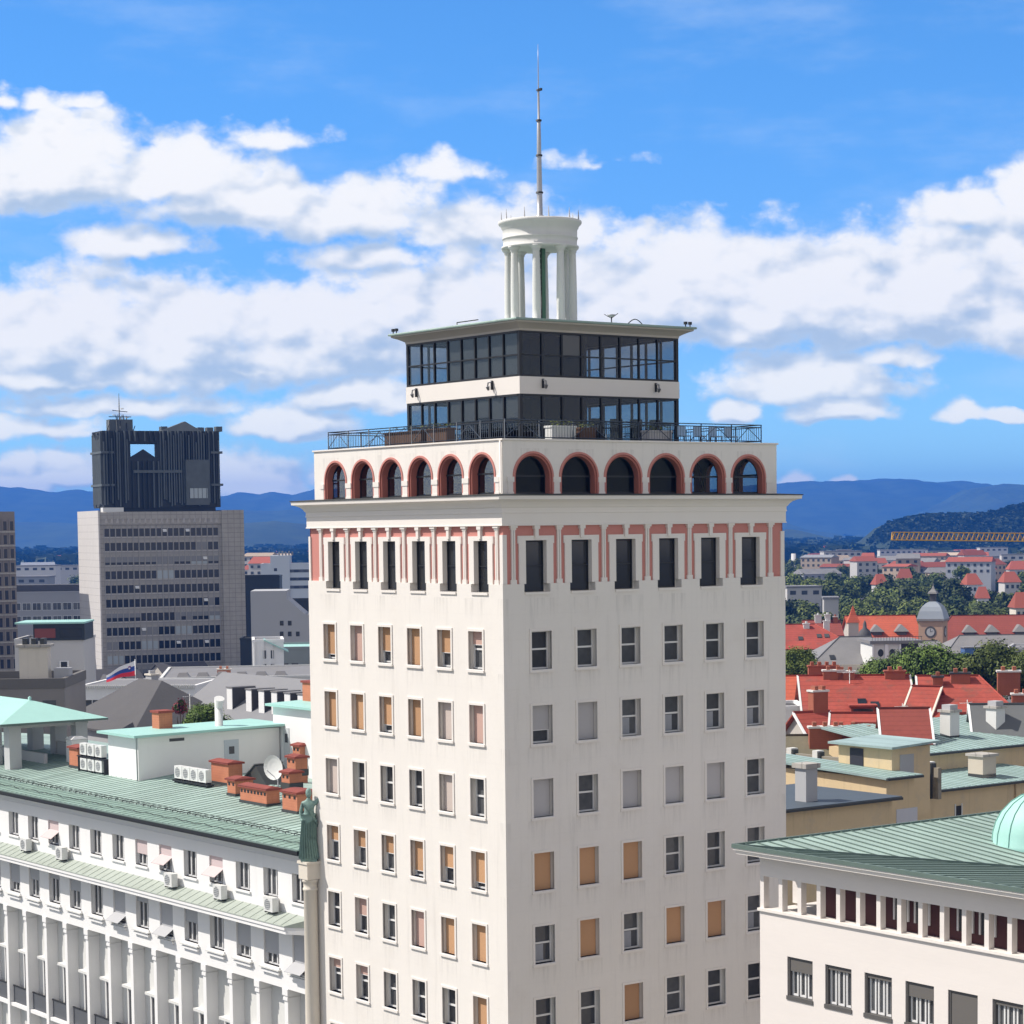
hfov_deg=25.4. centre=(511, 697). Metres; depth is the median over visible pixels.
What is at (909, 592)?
broadleaf tree
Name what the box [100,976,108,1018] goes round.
balcony window
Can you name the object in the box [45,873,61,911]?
window
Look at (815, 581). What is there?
broadleaf tree
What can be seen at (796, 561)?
broadleaf tree
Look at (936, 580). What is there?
broadleaf tree
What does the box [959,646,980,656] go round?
roof lantern
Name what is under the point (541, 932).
window
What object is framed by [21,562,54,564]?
house
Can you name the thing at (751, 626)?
window
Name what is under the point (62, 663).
window
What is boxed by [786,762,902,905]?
yellow building
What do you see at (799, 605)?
broadleaf tree
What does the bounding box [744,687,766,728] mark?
window
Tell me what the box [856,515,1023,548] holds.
wooded hill
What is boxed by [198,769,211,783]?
air conditioner
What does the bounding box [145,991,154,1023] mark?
balcony window
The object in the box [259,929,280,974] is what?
window
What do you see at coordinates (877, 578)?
building
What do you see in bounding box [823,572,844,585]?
broadleaf tree
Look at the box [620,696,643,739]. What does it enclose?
window
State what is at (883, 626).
long red roof building
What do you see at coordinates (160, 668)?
town house
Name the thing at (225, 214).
sky
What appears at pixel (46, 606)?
window
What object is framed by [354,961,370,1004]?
window
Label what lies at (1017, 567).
building
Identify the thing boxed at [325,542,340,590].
tall window
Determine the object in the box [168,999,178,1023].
balcony window
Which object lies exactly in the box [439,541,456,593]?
tall window
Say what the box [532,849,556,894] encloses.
window
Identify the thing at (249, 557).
park house
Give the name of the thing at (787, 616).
broadleaf tree
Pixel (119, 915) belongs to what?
window
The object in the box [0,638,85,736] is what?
dark roofed building
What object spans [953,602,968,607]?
broadleaf tree
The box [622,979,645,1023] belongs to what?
window
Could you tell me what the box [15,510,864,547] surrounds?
mountain spur
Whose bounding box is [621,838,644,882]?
window
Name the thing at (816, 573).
park house
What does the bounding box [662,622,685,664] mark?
window
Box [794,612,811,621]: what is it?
broadleaf tree
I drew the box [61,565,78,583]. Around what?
building
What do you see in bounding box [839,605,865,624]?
broadleaf tree
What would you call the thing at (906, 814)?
door
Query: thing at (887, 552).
building
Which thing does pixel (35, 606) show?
window
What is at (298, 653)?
green roofed building
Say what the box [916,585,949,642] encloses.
clock tower
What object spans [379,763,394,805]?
window
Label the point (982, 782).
yellow building
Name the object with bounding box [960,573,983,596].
building
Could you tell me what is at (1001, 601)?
broadleaf tree
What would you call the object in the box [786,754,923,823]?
yellow building
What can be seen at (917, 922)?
palace building
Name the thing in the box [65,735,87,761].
water tank
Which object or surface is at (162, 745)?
rooftop house
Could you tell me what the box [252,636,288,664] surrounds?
white building
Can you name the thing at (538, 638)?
window
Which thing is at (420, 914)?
window
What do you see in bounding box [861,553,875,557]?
park house
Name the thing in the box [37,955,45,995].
balcony window
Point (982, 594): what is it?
building
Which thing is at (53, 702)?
window
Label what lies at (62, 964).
balcony window
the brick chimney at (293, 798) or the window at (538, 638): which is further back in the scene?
the brick chimney at (293, 798)
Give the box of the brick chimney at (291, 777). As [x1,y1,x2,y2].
[279,768,304,788]
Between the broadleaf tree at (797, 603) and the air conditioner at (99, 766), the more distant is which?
the broadleaf tree at (797, 603)
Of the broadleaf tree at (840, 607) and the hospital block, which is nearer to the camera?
the broadleaf tree at (840, 607)
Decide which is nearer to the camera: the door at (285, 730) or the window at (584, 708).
the window at (584, 708)
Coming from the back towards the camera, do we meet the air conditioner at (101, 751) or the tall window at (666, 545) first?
the air conditioner at (101, 751)
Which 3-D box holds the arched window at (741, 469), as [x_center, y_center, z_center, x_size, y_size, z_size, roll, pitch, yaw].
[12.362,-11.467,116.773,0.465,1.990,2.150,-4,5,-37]
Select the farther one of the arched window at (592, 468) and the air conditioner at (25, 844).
the air conditioner at (25, 844)
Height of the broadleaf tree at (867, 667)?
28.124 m
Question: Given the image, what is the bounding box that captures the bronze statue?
[299,788,318,861]
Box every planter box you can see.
[383,426,428,445]
[425,422,455,442]
[544,421,576,438]
[576,422,596,439]
[640,425,672,440]
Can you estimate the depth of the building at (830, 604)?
699.72 m
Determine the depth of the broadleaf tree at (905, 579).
902.21 m
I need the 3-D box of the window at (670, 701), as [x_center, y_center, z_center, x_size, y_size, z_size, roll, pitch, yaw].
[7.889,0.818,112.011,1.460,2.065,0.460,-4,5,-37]
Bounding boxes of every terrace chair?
[677,426,690,439]
[694,427,706,441]
[709,427,722,441]
[724,427,737,441]
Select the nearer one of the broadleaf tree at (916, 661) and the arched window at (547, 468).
the arched window at (547, 468)
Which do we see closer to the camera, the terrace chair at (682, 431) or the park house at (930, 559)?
the terrace chair at (682, 431)
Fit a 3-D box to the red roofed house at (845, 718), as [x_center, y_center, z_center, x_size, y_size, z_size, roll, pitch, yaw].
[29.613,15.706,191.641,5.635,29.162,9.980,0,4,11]
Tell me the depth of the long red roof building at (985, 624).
429.64 m
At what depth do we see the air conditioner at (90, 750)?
153.42 m
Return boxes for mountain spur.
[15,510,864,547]
[844,484,1023,535]
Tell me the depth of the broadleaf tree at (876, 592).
839.16 m
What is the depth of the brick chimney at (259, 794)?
134.69 m
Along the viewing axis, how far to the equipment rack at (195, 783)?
144.10 m
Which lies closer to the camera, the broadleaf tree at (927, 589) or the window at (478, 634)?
the window at (478, 634)
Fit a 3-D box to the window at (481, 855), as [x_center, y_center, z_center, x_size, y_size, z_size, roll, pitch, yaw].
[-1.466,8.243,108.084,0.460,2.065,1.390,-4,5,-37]
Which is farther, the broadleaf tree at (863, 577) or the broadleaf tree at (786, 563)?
the broadleaf tree at (786, 563)
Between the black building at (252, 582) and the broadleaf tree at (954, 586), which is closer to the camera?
the black building at (252, 582)
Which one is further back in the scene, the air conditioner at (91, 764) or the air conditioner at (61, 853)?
the air conditioner at (91, 764)
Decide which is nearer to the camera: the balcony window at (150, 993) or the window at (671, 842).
the window at (671, 842)
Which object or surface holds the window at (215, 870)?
in the office building at (102, 924)
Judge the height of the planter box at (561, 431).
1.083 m
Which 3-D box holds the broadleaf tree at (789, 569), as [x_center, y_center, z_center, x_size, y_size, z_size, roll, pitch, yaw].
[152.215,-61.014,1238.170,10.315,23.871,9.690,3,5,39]
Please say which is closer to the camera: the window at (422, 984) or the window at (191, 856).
the window at (422, 984)
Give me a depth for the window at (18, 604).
619.80 m
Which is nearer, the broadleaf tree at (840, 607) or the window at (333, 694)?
the window at (333, 694)
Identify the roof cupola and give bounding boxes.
[991,794,1023,852]
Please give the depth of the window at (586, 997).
110.02 m
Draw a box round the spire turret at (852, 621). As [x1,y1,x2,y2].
[846,606,859,635]
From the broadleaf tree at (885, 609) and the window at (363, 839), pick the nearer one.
the window at (363, 839)
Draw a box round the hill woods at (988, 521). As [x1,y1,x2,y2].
[866,502,1023,548]
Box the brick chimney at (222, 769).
[209,758,244,785]
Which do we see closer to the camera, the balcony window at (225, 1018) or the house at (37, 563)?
the balcony window at (225, 1018)
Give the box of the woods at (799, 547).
[15,535,1023,564]
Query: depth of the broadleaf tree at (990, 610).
734.79 m
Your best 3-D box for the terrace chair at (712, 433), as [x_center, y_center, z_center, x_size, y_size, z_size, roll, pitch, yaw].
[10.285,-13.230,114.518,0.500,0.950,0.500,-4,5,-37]
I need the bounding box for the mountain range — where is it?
[0,478,992,534]
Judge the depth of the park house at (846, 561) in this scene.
1306.86 m
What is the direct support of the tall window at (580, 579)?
in the skyscraper at (549, 723)
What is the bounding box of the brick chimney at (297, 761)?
[284,753,309,782]
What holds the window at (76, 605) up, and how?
in the office slab
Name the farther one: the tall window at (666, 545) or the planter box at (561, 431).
the tall window at (666, 545)
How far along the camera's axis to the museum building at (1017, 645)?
340.83 m
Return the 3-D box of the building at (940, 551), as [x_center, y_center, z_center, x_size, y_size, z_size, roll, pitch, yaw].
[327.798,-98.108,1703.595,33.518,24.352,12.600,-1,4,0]
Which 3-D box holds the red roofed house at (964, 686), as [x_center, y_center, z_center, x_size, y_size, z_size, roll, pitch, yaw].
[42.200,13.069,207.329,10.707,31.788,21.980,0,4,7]
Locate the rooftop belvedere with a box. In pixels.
[0,696,107,769]
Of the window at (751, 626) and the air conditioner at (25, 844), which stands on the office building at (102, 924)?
the air conditioner at (25, 844)
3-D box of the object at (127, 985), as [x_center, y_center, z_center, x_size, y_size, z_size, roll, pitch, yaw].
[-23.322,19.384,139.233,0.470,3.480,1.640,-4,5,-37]
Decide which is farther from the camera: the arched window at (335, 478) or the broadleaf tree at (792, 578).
the broadleaf tree at (792, 578)
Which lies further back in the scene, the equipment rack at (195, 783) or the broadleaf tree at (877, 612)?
the broadleaf tree at (877, 612)
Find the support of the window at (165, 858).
in the office building at (102, 924)
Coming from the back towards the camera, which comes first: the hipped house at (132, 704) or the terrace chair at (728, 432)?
the hipped house at (132, 704)
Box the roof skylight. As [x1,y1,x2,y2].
[244,762,285,784]
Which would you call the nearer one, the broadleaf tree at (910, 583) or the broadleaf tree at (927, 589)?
the broadleaf tree at (927, 589)
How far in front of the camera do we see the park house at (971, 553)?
1294.89 m
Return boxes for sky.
[0,0,1023,495]
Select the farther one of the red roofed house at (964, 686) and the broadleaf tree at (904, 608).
the broadleaf tree at (904, 608)
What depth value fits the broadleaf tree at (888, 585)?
870.00 m
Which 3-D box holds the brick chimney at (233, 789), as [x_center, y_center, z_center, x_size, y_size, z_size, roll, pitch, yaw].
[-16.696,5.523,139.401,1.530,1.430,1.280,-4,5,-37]
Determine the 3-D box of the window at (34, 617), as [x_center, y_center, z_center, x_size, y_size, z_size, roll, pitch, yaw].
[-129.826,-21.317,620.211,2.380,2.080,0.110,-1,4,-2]
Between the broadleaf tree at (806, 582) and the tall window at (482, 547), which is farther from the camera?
the broadleaf tree at (806, 582)
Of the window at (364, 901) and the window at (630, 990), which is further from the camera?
the window at (364, 901)
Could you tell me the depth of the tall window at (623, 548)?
109.96 m
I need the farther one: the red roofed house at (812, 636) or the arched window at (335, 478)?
the red roofed house at (812, 636)
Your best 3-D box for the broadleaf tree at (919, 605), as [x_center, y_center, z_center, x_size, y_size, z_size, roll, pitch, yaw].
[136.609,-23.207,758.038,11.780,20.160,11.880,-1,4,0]
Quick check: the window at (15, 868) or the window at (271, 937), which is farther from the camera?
the window at (15, 868)
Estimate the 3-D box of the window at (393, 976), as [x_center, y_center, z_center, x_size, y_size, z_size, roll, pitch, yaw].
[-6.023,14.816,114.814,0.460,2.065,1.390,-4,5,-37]
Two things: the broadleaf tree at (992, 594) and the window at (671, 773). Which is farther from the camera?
the broadleaf tree at (992, 594)
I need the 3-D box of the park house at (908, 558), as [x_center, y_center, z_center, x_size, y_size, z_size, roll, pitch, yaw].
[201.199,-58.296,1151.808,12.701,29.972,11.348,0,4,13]
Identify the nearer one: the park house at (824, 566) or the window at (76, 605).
the window at (76, 605)
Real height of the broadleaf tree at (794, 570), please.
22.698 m
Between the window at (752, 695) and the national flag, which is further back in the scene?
the national flag
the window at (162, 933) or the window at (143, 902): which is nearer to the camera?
the window at (162, 933)
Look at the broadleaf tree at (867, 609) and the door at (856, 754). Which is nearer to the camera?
the door at (856, 754)
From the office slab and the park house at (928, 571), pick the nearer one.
the office slab
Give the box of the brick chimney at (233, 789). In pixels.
[224,775,255,796]
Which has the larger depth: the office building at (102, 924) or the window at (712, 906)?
the office building at (102, 924)
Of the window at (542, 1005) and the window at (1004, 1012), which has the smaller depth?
the window at (1004, 1012)
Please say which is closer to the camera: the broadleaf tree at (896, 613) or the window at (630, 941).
the window at (630, 941)
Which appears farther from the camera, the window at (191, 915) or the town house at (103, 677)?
the town house at (103, 677)
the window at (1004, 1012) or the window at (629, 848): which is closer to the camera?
the window at (1004, 1012)
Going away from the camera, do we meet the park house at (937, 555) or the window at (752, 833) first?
the window at (752, 833)
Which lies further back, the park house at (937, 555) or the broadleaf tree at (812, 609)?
the park house at (937, 555)
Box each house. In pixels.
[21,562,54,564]
[86,670,202,742]
[96,667,143,680]
[97,696,284,780]
[100,674,126,679]
[144,661,207,677]
[193,672,307,720]
[245,553,277,565]
[245,565,248,574]
[247,557,291,574]
[265,680,311,778]
[785,619,838,652]
[786,661,838,699]
[786,685,830,733]
[786,721,842,756]
[794,568,841,579]
[794,666,912,711]
[799,555,838,568]
[801,612,843,635]
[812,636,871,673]
[819,564,849,569]
[828,712,876,738]
[828,734,940,813]
[837,555,849,563]
[844,557,852,563]
[849,556,877,599]
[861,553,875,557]
[875,707,934,745]
[876,558,887,573]
[877,556,895,563]
[881,564,917,578]
[895,553,920,573]
[903,685,944,716]
[915,666,1023,717]
[920,553,950,558]
[920,562,945,575]
[921,558,939,561]
[924,567,945,578]
[938,552,958,556]
[945,557,995,591]
[957,550,986,556]
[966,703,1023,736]
[995,559,1005,592]
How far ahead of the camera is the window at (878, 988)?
89.88 m
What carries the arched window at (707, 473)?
in the skyscraper at (549, 723)
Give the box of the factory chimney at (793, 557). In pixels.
[791,554,795,566]
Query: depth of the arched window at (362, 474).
115.38 m
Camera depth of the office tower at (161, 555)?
504.98 m
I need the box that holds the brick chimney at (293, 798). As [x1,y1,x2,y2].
[279,787,311,814]
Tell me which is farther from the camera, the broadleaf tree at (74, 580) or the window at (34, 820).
the broadleaf tree at (74, 580)
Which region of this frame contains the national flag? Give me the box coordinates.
[106,661,135,681]
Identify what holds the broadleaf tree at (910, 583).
on the ground
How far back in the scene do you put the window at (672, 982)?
113.26 m
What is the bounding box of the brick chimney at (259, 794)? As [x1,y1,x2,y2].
[237,782,281,806]
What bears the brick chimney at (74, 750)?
on the office building at (102, 924)
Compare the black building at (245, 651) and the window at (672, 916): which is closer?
the window at (672, 916)
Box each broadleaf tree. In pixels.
[67,576,78,583]
[172,698,188,723]
[181,702,230,723]
[784,560,789,570]
[785,564,796,575]
[785,572,804,584]
[785,598,798,615]
[785,612,799,622]
[785,614,806,623]
[785,645,821,674]
[786,566,801,575]
[788,558,800,567]
[790,599,807,607]
[794,601,809,612]
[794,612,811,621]
[797,602,821,617]
[798,579,824,588]
[805,577,820,584]
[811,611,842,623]
[819,578,839,595]
[822,586,833,595]
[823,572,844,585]
[836,564,849,576]
[836,581,859,598]
[839,594,858,605]
[839,604,852,616]
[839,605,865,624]
[844,575,868,597]
[846,598,878,610]
[849,597,878,607]
[855,656,885,673]
[859,572,871,596]
[861,574,873,595]
[863,605,877,614]
[866,608,888,614]
[867,594,899,609]
[869,586,897,598]
[871,649,918,673]
[872,599,886,608]
[873,577,904,590]
[878,607,891,613]
[884,573,895,581]
[888,589,909,601]
[890,602,919,614]
[892,639,954,684]
[893,585,929,602]
[893,610,917,617]
[894,577,918,586]
[896,595,919,610]
[899,598,924,606]
[901,579,920,588]
[903,565,922,581]
[906,598,929,609]
[918,572,935,585]
[920,585,938,601]
[921,571,946,601]
[926,651,972,674]
[937,576,973,603]
[941,603,953,609]
[943,593,966,607]
[947,605,970,616]
[952,565,970,579]
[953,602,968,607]
[957,638,1018,690]
[967,600,996,612]
[967,604,994,614]
[969,606,998,614]
[987,589,996,602]
[990,591,1013,609]
[992,607,1008,614]
[1002,646,1023,699]
[1017,571,1023,578]
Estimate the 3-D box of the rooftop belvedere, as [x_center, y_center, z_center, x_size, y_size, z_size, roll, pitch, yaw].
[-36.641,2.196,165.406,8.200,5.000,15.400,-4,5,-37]
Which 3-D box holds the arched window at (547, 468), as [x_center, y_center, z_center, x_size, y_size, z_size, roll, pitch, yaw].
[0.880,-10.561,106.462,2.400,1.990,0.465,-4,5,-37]
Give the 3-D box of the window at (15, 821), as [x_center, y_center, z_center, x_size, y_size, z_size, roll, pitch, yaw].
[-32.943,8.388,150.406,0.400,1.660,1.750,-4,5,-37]
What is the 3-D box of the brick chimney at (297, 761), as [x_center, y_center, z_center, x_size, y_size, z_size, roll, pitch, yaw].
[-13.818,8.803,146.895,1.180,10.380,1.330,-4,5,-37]
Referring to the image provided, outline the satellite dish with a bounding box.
[264,755,282,785]
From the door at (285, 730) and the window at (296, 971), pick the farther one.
the door at (285, 730)
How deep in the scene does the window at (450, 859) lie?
110.39 m
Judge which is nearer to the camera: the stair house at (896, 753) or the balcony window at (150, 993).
the balcony window at (150, 993)
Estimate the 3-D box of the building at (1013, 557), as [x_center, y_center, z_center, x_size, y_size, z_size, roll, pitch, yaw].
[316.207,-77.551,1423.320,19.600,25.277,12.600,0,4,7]
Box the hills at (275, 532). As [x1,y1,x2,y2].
[21,521,832,548]
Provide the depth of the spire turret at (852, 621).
399.37 m
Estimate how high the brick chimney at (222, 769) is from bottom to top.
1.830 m
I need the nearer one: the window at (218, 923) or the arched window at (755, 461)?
the arched window at (755, 461)
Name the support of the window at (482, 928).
in the skyscraper at (549, 723)
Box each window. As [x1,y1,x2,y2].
[0,860,2,893]
[0,942,6,981]
[6,863,21,899]
[7,812,19,837]
[17,603,20,610]
[18,949,25,987]
[22,603,30,610]
[22,616,30,620]
[25,868,41,905]
[30,816,38,842]
[32,603,40,609]
[33,616,41,619]
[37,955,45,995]
[40,820,58,846]
[42,603,50,609]
[42,700,55,705]
[43,616,51,619]
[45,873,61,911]
[53,602,61,609]
[53,616,61,619]
[57,962,65,1002]
[59,661,68,666]
[63,602,71,609]
[63,616,71,619]
[65,878,82,917]
[67,825,80,852]
[73,602,79,609]
[78,969,86,1010]
[86,700,91,705]
[87,884,104,923]
[88,830,102,857]
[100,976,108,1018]
[106,890,126,930]
[111,834,124,863]
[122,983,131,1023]
[132,896,150,936]
[133,839,148,868]
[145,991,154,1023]
[151,845,171,872]
[152,902,174,943]
[160,488,207,497]
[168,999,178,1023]
[180,909,199,951]
[182,850,197,880]
[193,1007,203,1023]
[201,855,222,884]
[205,916,225,958]
[219,1015,229,1023]
[231,922,252,966]
[234,862,250,893]
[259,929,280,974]
[261,868,277,896]
[284,935,304,982]
[290,874,303,906]
[322,622,336,661]
[323,689,338,729]
[324,461,346,498]
[324,756,339,796]
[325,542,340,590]
[325,822,340,863]
[326,888,341,930]
[328,954,342,996]
[348,623,364,663]
[350,691,365,732]
[351,459,374,498]
[351,759,366,801]
[352,542,367,591]
[352,827,367,869]
[353,894,368,937]
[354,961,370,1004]
[376,624,392,665]
[377,694,393,735]
[378,457,402,497]
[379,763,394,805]
[380,541,396,592]
[380,832,395,875]
[381,900,397,944]
[382,969,398,1012]
[405,626,422,668]
[406,696,423,739]
[407,456,432,496]
[407,767,424,810]
[408,837,425,881]
[409,541,425,593]
[409,907,426,951]
[411,976,427,1021]
[435,627,452,670]
[436,699,453,743]
[437,454,463,495]
[437,771,454,815]
[438,842,455,887]
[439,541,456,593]
[439,914,456,959]
[441,984,457,1023]
[466,629,484,672]
[467,702,485,746]
[468,452,495,494]
[468,775,486,820]
[469,848,487,893]
[470,921,488,966]
[471,541,488,594]
[471,993,488,1023]
[513,451,553,493]
[524,540,550,594]
[529,628,554,672]
[530,702,555,747]
[531,775,556,820]
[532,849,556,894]
[533,922,557,967]
[533,994,557,1023]
[559,452,598,493]
[570,540,595,592]
[575,626,599,669]
[576,699,600,743]
[576,771,600,816]
[577,843,601,888]
[578,915,602,960]
[578,987,601,1023]
[604,452,642,493]
[615,539,638,591]
[619,624,642,667]
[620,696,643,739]
[620,767,644,811]
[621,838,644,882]
[621,909,645,953]
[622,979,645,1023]
[647,453,684,493]
[658,538,681,589]
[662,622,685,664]
[662,693,685,735]
[663,763,686,806]
[663,833,686,877]
[664,903,686,947]
[664,973,687,1016]
[689,454,725,493]
[693,463,701,491]
[700,538,722,588]
[704,463,734,491]
[704,620,726,662]
[704,690,726,732]
[704,759,726,802]
[705,829,727,871]
[705,897,727,940]
[706,966,727,1009]
[731,454,765,492]
[737,460,756,491]
[739,537,762,587]
[744,618,766,659]
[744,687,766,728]
[745,756,766,797]
[745,824,765,866]
[745,892,759,934]
[746,960,759,1002]
[786,957,812,1004]
[824,964,851,1013]
[863,973,891,1022]
[878,649,883,656]
[904,981,933,1023]
[949,990,977,1023]
[954,803,962,815]
[993,999,1022,1023]
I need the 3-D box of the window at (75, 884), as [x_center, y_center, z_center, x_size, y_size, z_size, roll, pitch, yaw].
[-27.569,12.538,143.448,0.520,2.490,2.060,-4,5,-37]
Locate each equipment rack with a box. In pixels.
[77,755,108,774]
[172,779,213,787]
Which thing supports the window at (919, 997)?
in the palace building at (917, 922)
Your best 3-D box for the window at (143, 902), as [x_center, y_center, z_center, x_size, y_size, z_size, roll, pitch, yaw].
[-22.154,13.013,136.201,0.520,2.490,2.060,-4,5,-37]
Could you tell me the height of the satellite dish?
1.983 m
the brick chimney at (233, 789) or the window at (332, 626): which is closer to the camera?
the window at (332, 626)
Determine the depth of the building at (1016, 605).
621.86 m
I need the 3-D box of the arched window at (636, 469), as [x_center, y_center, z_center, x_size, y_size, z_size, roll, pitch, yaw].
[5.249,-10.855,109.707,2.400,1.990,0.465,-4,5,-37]
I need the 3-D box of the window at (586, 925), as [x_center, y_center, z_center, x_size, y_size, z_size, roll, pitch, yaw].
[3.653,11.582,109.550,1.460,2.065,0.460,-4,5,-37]
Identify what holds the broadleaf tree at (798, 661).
on the ground
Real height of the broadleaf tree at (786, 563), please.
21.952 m
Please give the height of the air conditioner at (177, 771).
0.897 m
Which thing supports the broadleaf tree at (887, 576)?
on the ground
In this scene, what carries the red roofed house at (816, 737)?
on the ground
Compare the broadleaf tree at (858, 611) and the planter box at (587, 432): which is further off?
the broadleaf tree at (858, 611)
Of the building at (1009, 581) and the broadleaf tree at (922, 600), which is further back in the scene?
the building at (1009, 581)
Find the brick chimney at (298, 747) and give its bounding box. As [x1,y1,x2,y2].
[290,742,305,754]
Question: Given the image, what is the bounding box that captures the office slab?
[16,584,79,637]
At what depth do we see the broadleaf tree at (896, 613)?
679.30 m
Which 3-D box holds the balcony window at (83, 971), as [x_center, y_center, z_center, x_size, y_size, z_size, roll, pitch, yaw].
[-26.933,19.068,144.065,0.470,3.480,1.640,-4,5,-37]
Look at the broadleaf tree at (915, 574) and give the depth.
1041.88 m
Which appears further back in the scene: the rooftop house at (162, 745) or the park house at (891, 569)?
the park house at (891, 569)
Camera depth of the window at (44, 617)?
620.26 m
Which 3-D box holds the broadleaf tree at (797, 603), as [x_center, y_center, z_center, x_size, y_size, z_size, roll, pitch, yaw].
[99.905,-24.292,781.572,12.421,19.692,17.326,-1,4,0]
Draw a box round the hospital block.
[261,551,308,597]
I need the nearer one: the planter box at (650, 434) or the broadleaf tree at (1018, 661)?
the planter box at (650, 434)
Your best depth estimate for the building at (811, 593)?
800.32 m
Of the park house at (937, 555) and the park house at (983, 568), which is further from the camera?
the park house at (937, 555)
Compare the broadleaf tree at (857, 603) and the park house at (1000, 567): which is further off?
the park house at (1000, 567)
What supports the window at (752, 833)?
in the skyscraper at (549, 723)
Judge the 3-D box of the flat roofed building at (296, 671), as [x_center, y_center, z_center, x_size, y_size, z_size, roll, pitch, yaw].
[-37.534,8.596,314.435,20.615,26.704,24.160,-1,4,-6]
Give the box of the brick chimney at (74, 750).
[67,744,79,768]
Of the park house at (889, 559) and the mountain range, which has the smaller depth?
the park house at (889, 559)
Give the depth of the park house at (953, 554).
1375.17 m
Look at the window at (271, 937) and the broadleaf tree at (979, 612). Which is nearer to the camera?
the window at (271, 937)
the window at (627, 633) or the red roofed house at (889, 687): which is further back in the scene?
the red roofed house at (889, 687)
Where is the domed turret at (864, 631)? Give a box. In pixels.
[858,620,871,636]
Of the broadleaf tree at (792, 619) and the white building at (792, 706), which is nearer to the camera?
the white building at (792, 706)
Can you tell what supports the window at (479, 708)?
in the skyscraper at (549, 723)
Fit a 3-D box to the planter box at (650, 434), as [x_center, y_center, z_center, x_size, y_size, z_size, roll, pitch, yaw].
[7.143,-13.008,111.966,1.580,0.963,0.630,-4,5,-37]
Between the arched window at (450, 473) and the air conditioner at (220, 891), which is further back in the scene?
the air conditioner at (220, 891)
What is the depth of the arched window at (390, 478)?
113.32 m
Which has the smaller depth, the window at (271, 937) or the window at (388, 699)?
the window at (388, 699)
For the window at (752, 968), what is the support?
in the skyscraper at (549, 723)
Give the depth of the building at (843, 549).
1646.24 m
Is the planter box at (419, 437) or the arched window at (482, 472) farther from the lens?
the planter box at (419, 437)
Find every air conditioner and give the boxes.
[20,837,31,851]
[55,846,67,860]
[80,742,90,755]
[80,757,90,770]
[87,743,98,757]
[87,759,96,772]
[95,745,106,758]
[95,760,103,773]
[164,872,177,888]
[174,765,183,779]
[182,766,194,781]
[190,767,202,782]
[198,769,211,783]
[213,884,226,900]
[263,896,278,913]
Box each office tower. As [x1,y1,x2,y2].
[0,512,17,670]
[77,405,245,675]
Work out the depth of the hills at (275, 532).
4844.41 m
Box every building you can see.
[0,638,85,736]
[0,732,320,1023]
[14,619,95,683]
[16,565,60,583]
[16,576,55,583]
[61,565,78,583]
[85,678,213,705]
[159,664,309,679]
[240,636,251,665]
[245,575,281,635]
[250,589,308,664]
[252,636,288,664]
[284,642,309,664]
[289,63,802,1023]
[292,598,308,611]
[731,810,1023,1023]
[785,585,822,611]
[786,700,799,721]
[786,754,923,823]
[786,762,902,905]
[819,550,861,556]
[821,596,839,618]
[821,700,1023,769]
[836,549,851,550]
[842,615,917,638]
[870,574,886,591]
[877,549,927,556]
[896,569,912,580]
[917,752,1023,820]
[919,640,953,653]
[925,551,959,552]
[942,634,1023,696]
[948,614,1023,640]
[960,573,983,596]
[974,587,989,603]
[976,547,1007,558]
[997,571,1021,593]
[999,554,1023,562]
[1005,561,1023,574]
[1007,643,1023,702]
[1008,592,1023,613]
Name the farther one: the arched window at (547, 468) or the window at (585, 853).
the window at (585, 853)
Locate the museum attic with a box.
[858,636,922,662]
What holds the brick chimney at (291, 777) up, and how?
on the office building at (102, 924)
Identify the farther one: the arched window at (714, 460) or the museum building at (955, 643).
the museum building at (955, 643)
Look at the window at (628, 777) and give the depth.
110.75 m
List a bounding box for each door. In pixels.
[224,739,238,760]
[283,727,289,768]
[850,747,862,765]
[896,807,916,822]
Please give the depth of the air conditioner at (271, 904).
122.74 m
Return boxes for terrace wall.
[786,747,940,798]
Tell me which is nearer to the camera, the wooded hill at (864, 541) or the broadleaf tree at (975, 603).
the broadleaf tree at (975, 603)
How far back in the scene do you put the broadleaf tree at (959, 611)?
681.70 m
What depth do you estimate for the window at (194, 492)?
506.12 m
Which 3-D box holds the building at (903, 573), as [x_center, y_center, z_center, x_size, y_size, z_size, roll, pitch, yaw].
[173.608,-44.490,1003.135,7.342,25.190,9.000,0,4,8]
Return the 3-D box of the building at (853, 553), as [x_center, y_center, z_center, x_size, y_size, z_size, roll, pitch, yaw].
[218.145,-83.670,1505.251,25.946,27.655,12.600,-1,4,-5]
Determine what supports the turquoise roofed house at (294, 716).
on the office building at (102, 924)
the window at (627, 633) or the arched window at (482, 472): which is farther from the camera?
the window at (627, 633)
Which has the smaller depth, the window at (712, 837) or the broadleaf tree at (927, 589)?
the window at (712, 837)
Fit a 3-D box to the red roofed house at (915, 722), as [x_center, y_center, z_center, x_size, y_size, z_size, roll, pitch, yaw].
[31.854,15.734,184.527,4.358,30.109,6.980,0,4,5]
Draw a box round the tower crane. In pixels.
[891,532,1023,541]
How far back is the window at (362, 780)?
116.43 m
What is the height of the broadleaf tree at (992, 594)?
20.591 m
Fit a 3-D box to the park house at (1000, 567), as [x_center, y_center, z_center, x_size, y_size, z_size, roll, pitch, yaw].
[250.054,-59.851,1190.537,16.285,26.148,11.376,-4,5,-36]
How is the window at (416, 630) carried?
in the skyscraper at (549, 723)

